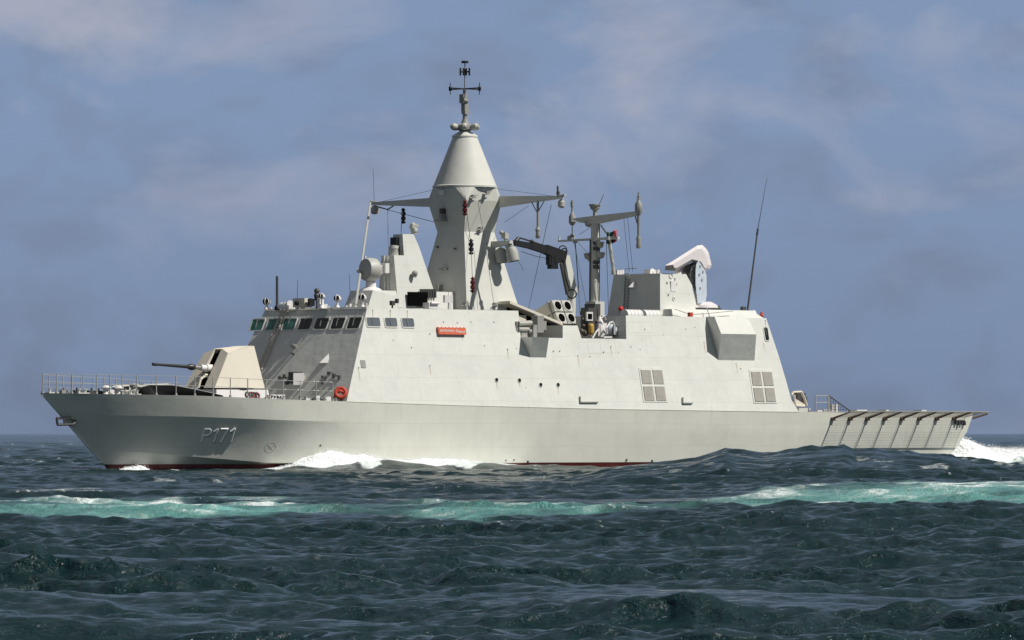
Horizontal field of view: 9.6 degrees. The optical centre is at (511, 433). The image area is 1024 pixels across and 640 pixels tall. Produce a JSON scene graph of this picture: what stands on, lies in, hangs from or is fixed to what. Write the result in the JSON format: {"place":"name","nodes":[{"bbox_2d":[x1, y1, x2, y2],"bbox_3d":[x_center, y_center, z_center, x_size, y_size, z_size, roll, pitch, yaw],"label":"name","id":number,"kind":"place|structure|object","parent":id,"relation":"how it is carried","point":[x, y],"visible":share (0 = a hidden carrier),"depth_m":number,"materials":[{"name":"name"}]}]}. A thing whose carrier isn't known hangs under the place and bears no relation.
{"place":"outdoors","nodes":[
{"label":"outdoors","id":0,"kind":"place"},
{"bbox_2d":[0,434,1023,639],"bbox_3d":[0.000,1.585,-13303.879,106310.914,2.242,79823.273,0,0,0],"label":"sea","id":1,"kind":"structure","parent":0,"point":[838,542],"depth_m":98.96,"materials":[{"name":"liquid"}]},
{"bbox_2d":[119,464,149,469],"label":"stem foam","id":2,"kind":"object","parent":1,"relation":"on","point":[139,467],"visible":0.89,"depth_m":328.37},
{"bbox_2d":[264,447,482,469],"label":"bow wave foam","id":3,"kind":"object","parent":1,"relation":"on","point":[326,458],"visible":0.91,"depth_m":333.52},
{"bbox_2d":[40,61,989,469],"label":"warship","id":4,"kind":"object","parent":1,"relation":"on","point":[454,349],"visible":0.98,"depth_m":344.41,"materials":[{"name":"grey paint"}]},
{"bbox_2d":[333,386,346,400],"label":"lifebuoy","id":5,"kind":"object","parent":4,"relation":"on","point":[341,389],"visible":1,"depth_m":333.90,"materials":[{"name":"orange plastic"}]},
{"bbox_2d":[606,230,616,243],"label":"flag","id":6,"kind":"object","parent":4,"relation":"attached to","point":[611,234],"visible":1,"depth_m":354.00,"materials":[{"name":"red fabric"}]},
{"bbox_2d":[620,309,642,315],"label":"life raft canister","id":7,"kind":"object","parent":4,"relation":"attached to","point":[632,312],"visible":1,"depth_m":351.36,"materials":[{"name":"white paint"}]},
{"bbox_2d":[641,310,661,315],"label":"life raft canister","id":8,"kind":"object","parent":4,"relation":"attached to","point":[652,313],"visible":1,"depth_m":352.48,"materials":[{"name":"white paint"}]},
{"bbox_2d":[952,437,1023,462],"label":"stern wake foam","id":9,"kind":"object","parent":1,"relation":"on","point":[966,448],"visible":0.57,"depth_m":372.91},
{"bbox_2d":[0,0,1023,433],"label":"sky","id":10,"kind":"structure","parent":0,"point":[163,162],"materials":[{"name":"blue"}]}
]}

